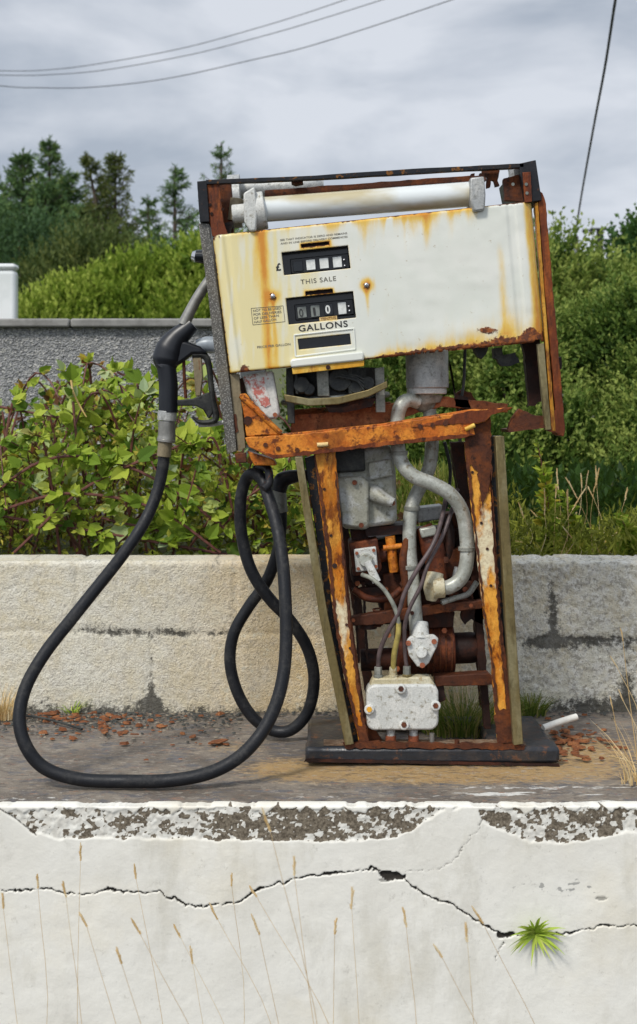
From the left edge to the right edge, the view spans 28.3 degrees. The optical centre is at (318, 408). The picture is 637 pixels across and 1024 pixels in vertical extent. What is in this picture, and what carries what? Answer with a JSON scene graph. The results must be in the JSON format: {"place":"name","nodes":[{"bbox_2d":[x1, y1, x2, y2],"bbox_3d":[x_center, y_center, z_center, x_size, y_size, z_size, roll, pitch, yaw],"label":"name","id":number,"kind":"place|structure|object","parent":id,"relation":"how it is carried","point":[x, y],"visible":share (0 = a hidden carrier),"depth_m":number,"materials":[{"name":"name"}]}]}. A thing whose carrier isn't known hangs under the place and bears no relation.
{"place":"outdoors","nodes":[
{"label":"outdoors","id":0,"kind":"place"},
{"bbox_2d":[0,264,18,318],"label":"storage tank","id":1,"kind":"object","parent":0,"point":[8,292],"visible":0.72,"depth_m":9.00,"materials":[{"name":"white metal"}]},
{"bbox_2d":[0,0,343,70],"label":"overhead cable","id":2,"kind":"object","parent":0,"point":[185,47],"visible":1,"depth_m":22.94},
{"bbox_2d":[0,0,380,75],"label":"overhead cable","id":3,"kind":"object","parent":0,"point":[194,53],"visible":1,"depth_m":22.96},
{"bbox_2d":[0,0,450,88],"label":"overhead cable","id":4,"kind":"object","parent":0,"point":[239,62],"visible":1,"depth_m":22.55,"materials":[{"name":"grey metal"}]},
{"bbox_2d":[1,807,534,1023],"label":"dry grass","id":5,"kind":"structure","parent":0,"point":[253,919],"depth_m":2.14,"materials":[{"name":"plant"}]},
{"bbox_2d":[0,367,636,555],"bbox_3d":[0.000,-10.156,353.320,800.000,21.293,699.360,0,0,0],"label":"ground","id":6,"kind":"structure","parent":0,"point":[278,372],"depth_m":4.52,"materials":[{"name":"soil"}]},
{"bbox_2d":[0,171,30,272],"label":"pine tree","id":7,"kind":"object","parent":6,"relation":"on","point":[5,196],"visible":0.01,"depth_m":21.93,"materials":[{"name":"green plant"}]},
{"bbox_2d":[0,146,44,241],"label":"pine tree","id":8,"kind":"object","parent":6,"relation":"on","point":[22,171],"visible":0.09,"depth_m":22.91,"materials":[{"name":"green plant"}]},
{"bbox_2d":[3,177,80,272],"bbox_3d":[-4.951,-1.766,22.071,4.410,4.671,4.047,0,0,0],"label":"pine tree","id":9,"kind":"object","parent":6,"relation":"on","point":[48,189],"visible":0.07,"depth_m":22.09,"materials":[{"name":"green plant"}]},
{"bbox_2d":[18,134,77,206],"bbox_3d":[-5.170,-2.332,23.945,3.259,5.804,2.734,0,0,-16],"label":"spruce tree","id":10,"kind":"object","parent":6,"relation":"on","point":[52,155],"visible":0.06,"depth_m":23.93,"materials":[{"name":"green plant"}]},
{"bbox_2d":[34,166,91,224],"bbox_3d":[-4.146,-1.888,22.455,3.300,4.917,2.707,0,0,0],"label":"pine tree","id":11,"kind":"object","parent":6,"relation":"on","point":[68,178],"visible":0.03,"depth_m":22.42,"materials":[{"name":"green plant"}]},
{"bbox_2d":[67,205,103,233],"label":"pine tree","id":12,"kind":"object","parent":6,"relation":"on","point":[82,213],"visible":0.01,"depth_m":21.71,"materials":[{"name":"green plant"}]},
{"bbox_2d":[12,206,165,302],"bbox_3d":[-2.679,-0.943,15.191,2.146,2.935,2.765,0,0,45],"label":"olive shrub","id":13,"kind":"object","parent":6,"relation":"on","point":[71,253],"visible":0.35,"depth_m":14.49,"materials":[{"name":"green plant"}]},
{"bbox_2d":[75,151,129,239],"bbox_3d":[-3.249,-1.873,21.012,2.089,4.888,1.767,0,0,0],"label":"windswept tree","id":14,"kind":"object","parent":6,"relation":"on","point":[94,200],"visible":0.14,"depth_m":20.95,"materials":[{"name":"green plant"}]},
{"bbox_2d":[87,150,150,238],"bbox_3d":[-3.470,-1.940,21.588,2.802,5.019,2.346,0,0,-18],"label":"windswept tree","id":15,"kind":"object","parent":6,"relation":"on","point":[116,165],"visible":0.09,"depth_m":21.53,"materials":[{"name":"green plant"}]},
{"bbox_2d":[0,186,247,296],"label":"evergreen bank","id":16,"kind":"structure","parent":6,"relation":"on","point":[15,223],"depth_m":16.59,"materials":[{"name":"green plant"}]},
{"bbox_2d":[0,319,264,515],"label":"pebbledash wall","id":17,"kind":"structure","parent":6,"relation":"on","point":[29,348],"depth_m":5.50,"materials":[{"name":"concrete"}]},
{"bbox_2d":[18,225,271,420],"bbox_3d":[-1.472,-0.572,10.728,2.908,2.194,1.604,0,0,-10],"label":"bright shrub","id":18,"kind":"object","parent":6,"relation":"on","point":[141,282],"visible":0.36,"depth_m":10.48,"materials":[{"name":"green plant"}]},
{"bbox_2d":[129,194,165,243],"bbox_3d":[-2.866,-1.468,20.456,2.112,4.077,2.000,0,0,0],"label":"spruce tree","id":19,"kind":"object","parent":6,"relation":"on","point":[149,213],"visible":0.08,"depth_m":20.45,"materials":[{"name":"green plant"}]},
{"bbox_2d":[141,162,199,248],"bbox_3d":[-2.204,-1.666,20.079,2.378,4.472,2.216,0,0,-16],"label":"spruce tree","id":20,"kind":"object","parent":6,"relation":"on","point":[175,187],"visible":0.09,"depth_m":19.94,"materials":[{"name":"green plant"}]},
{"bbox_2d":[0,352,450,555],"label":"bramble thicket","id":21,"kind":"object","parent":6,"relation":"on","point":[41,469],"visible":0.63,"depth_m":3.89,"materials":[{"name":"green plant"}]},
{"bbox_2d":[189,141,274,373],"bbox_3d":[-1.683,-1.955,20.915,2.421,5.050,1.814,0,0,-28],"label":"spruce tree","id":22,"kind":"object","parent":6,"relation":"on","point":[221,173],"visible":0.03,"depth_m":20.97,"materials":[{"name":"green plant"}]},
{"bbox_2d":[0,554,636,712],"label":"block wall","id":23,"kind":"structure","parent":6,"relation":"on","point":[147,633],"depth_m":3.51,"materials":[{"name":"beige concrete"}]},
{"bbox_2d":[276,262,636,506],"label":"willow thicket","id":24,"kind":"object","parent":6,"relation":"on","point":[597,342],"visible":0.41,"depth_m":6.27,"materials":[{"name":"green plant"}]},
{"bbox_2d":[385,206,636,446],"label":"pale willow","id":25,"kind":"object","parent":6,"relation":"on","point":[587,272],"visible":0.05,"depth_m":9.22,"materials":[{"name":"green plant"}]},
{"bbox_2d":[401,466,627,554],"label":"dry grass","id":26,"kind":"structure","parent":6,"relation":"on","point":[596,478],"depth_m":3.90,"materials":[{"name":"plant"}]},
{"bbox_2d":[395,451,636,555],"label":"weed bank","id":27,"kind":"structure","parent":6,"relation":"on","point":[521,492],"depth_m":4.48,"materials":[{"name":"green plant"}]},
{"bbox_2d":[530,439,563,553],"bbox_3d":[0.719,0.282,3.946,0.114,0.376,0.114,0,0,0],"label":"tall weed","id":28,"kind":"object","parent":6,"relation":"on","point":[544,473],"visible":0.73,"depth_m":3.94,"materials":[{"name":"plant"}]},
{"bbox_2d":[521,221,612,405],"bbox_3d":[3.863,-1.152,18.340,4.780,3.359,3.268,0,0,-43],"label":"distant hedge","id":29,"kind":"object","parent":6,"relation":"on","point":[566,241],"depth_m":17.88,"materials":[{"name":"green plant"}]},
{"bbox_2d":[557,490,589,553],"bbox_3d":[0.823,0.364,4.052,0.106,0.212,0.103,0,0,-35],"label":"tall weed","id":30,"kind":"object","parent":6,"relation":"on","point":[573,516],"visible":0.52,"depth_m":4.04,"materials":[{"name":"plant"}]},
{"bbox_2d":[582,228,608,253],"bbox_3d":[5.468,-1.514,24.969,0.536,4.108,0.234,0,0,0],"label":"utility pole","id":31,"kind":"object","parent":6,"relation":"on","point":[597,233],"visible":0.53,"depth_m":24.93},
{"bbox_2d":[599,203,636,273],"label":"leafy tree","id":32,"kind":"object","parent":6,"relation":"on","point":[629,229],"visible":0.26,"depth_m":12.15,"materials":[{"name":"green plant"}]},
{"bbox_2d":[613,511,636,555],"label":"tall weed","id":33,"kind":"object","parent":6,"relation":"on","point":[621,523],"visible":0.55,"depth_m":3.84,"materials":[{"name":"plant"}]},
{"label":"utility pole","id":34,"kind":"object","parent":6,"relation":"on","visible":0},
{"bbox_2d":[576,0,616,225],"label":"overhead cable","id":35,"kind":"object","parent":34,"relation":"attached to","point":[606,58],"visible":0.83,"depth_m":10.75,"materials":[{"name":"black paint"}]},
{"bbox_2d":[0,0,636,257],"label":"sky","id":36,"kind":"structure","parent":0,"point":[453,83],"materials":[{"name":"grey"}]},
{"label":"forecourt","id":37,"kind":"structure","parent":0,"visible":0},
{"bbox_2d":[0,712,636,1023],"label":"concrete plinth","id":38,"kind":"structure","parent":37,"relation":"on","point":[436,852],"depth_m":2.66,"materials":[{"name":"white paint"}]},
{"bbox_2d":[0,684,33,720],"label":"grass tuft","id":39,"kind":"object","parent":38,"relation":"on","point":[5,709],"visible":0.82,"depth_m":3.40,"materials":[{"name":"plant"}]},
{"bbox_2d":[7,714,82,729],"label":"twig","id":40,"kind":"object","parent":38,"relation":"on","point":[56,721],"visible":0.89,"depth_m":3.36,"materials":[{"name":"brown wood"}]},
{"bbox_2d":[54,701,92,713],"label":"green sprig","id":41,"kind":"object","parent":38,"relation":"on","point":[76,710],"visible":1,"depth_m":3.48,"materials":[{"name":"green plant"}]},
{"bbox_2d":[101,728,107,733],"bbox_3d":[-0.553,0.833,3.261,0.017,0.005,0.050,0,0,-14],"label":"rust flake","id":42,"kind":"object","parent":38,"relation":"on","point":[104,731],"visible":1,"depth_m":3.26,"materials":[{"name":"orange metal"}]},
{"bbox_2d":[209,739,227,743],"bbox_3d":[-0.252,0.834,3.164,0.057,0.004,0.026,0,0,-43],"label":"rust flake","id":43,"kind":"object","parent":38,"relation":"on","point":[217,741],"visible":1,"depth_m":3.16,"materials":[{"name":"brown metal"}]},
{"bbox_2d":[13,160,564,787],"bbox_3d":[-0.050,0.122,3.051,1.265,1.443,0.538,0,0,0],"label":"fuel pump","id":44,"kind":"object","parent":38,"relation":"on","point":[425,292],"visible":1,"depth_m":2.99,"materials":[{"name":"paint"}]},
{"bbox_2d":[1,710,627,760],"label":"rust crumbs","id":45,"kind":"object","parent":38,"relation":"on","point":[576,746],"visible":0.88,"depth_m":3.29,"materials":[{"name":"brown metal"}]},
{"bbox_2d":[0,710,634,742],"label":"gravel","id":46,"kind":"structure","parent":38,"relation":"on","point":[113,721],"depth_m":3.42,"materials":[{"name":"stone"}]},
{"bbox_2d":[420,679,556,738],"bbox_3d":[0.379,0.776,3.274,0.493,0.127,0.382,0,0,0],"label":"grass tuft","id":47,"kind":"object","parent":38,"relation":"on","point":[440,729],"visible":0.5,"depth_m":3.25,"materials":[{"name":"green plant"}]},
{"bbox_2d":[509,917,565,964],"bbox_3d":[0.454,1.113,2.635,0.125,0.109,0.048,0,0,0],"label":"grass tuft","id":48,"kind":"object","parent":38,"relation":"on","point":[537,932],"visible":1,"depth_m":2.64,"materials":[{"name":"green plant"}]},
{"bbox_2d":[520,688,564,717],"bbox_3d":[0.584,0.800,3.465,0.174,0.079,0.189,0,0,-43],"label":"grass tuft","id":49,"kind":"object","parent":38,"relation":"on","point":[532,710],"visible":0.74,"depth_m":3.45,"materials":[{"name":"green plant"}]},
{"bbox_2d":[541,713,577,730],"bbox_3d":[0.610,0.792,3.190,0.103,0.034,0.017,0,0,-23],"label":"broken tube","id":50,"kind":"object","parent":38,"relation":"on","point":[559,722],"visible":1,"depth_m":3.18,"materials":[{"name":"white plastic"}]},
{"bbox_2d":[562,733,581,738],"bbox_3d":[0.643,0.833,3.210,0.022,0.005,0.056,0,0,-41],"label":"rust flake","id":51,"kind":"object","parent":38,"relation":"on","point":[572,736],"visible":1,"depth_m":3.21,"materials":[{"name":"brown metal"}]},
{"bbox_2d":[573,754,588,757],"bbox_3d":[0.630,0.834,3.028,0.039,0.004,0.019,0,0,10],"label":"rust flake","id":52,"kind":"object","parent":38,"relation":"on","point":[582,756],"visible":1,"depth_m":3.03,"materials":[{"name":"brown metal"}]},
{"bbox_2d":[598,738,616,742],"bbox_3d":[0.727,0.834,3.169,0.020,0.005,0.054,0,0,-41],"label":"rust flake","id":53,"kind":"object","parent":38,"relation":"on","point":[605,740],"visible":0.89,"depth_m":3.17,"materials":[{"name":"brown metal"}]},
{"bbox_2d":[592,717,636,785],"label":"grass tuft","id":54,"kind":"object","parent":38,"relation":"on","point":[630,781],"visible":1,"depth_m":2.85,"materials":[{"name":"plant"}]},
{"bbox_2d":[609,628,636,772],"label":"straw stalks","id":55,"kind":"object","parent":38,"relation":"on","point":[626,707],"visible":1,"depth_m":2.85,"materials":[{"name":"beige plant"}]}
]}

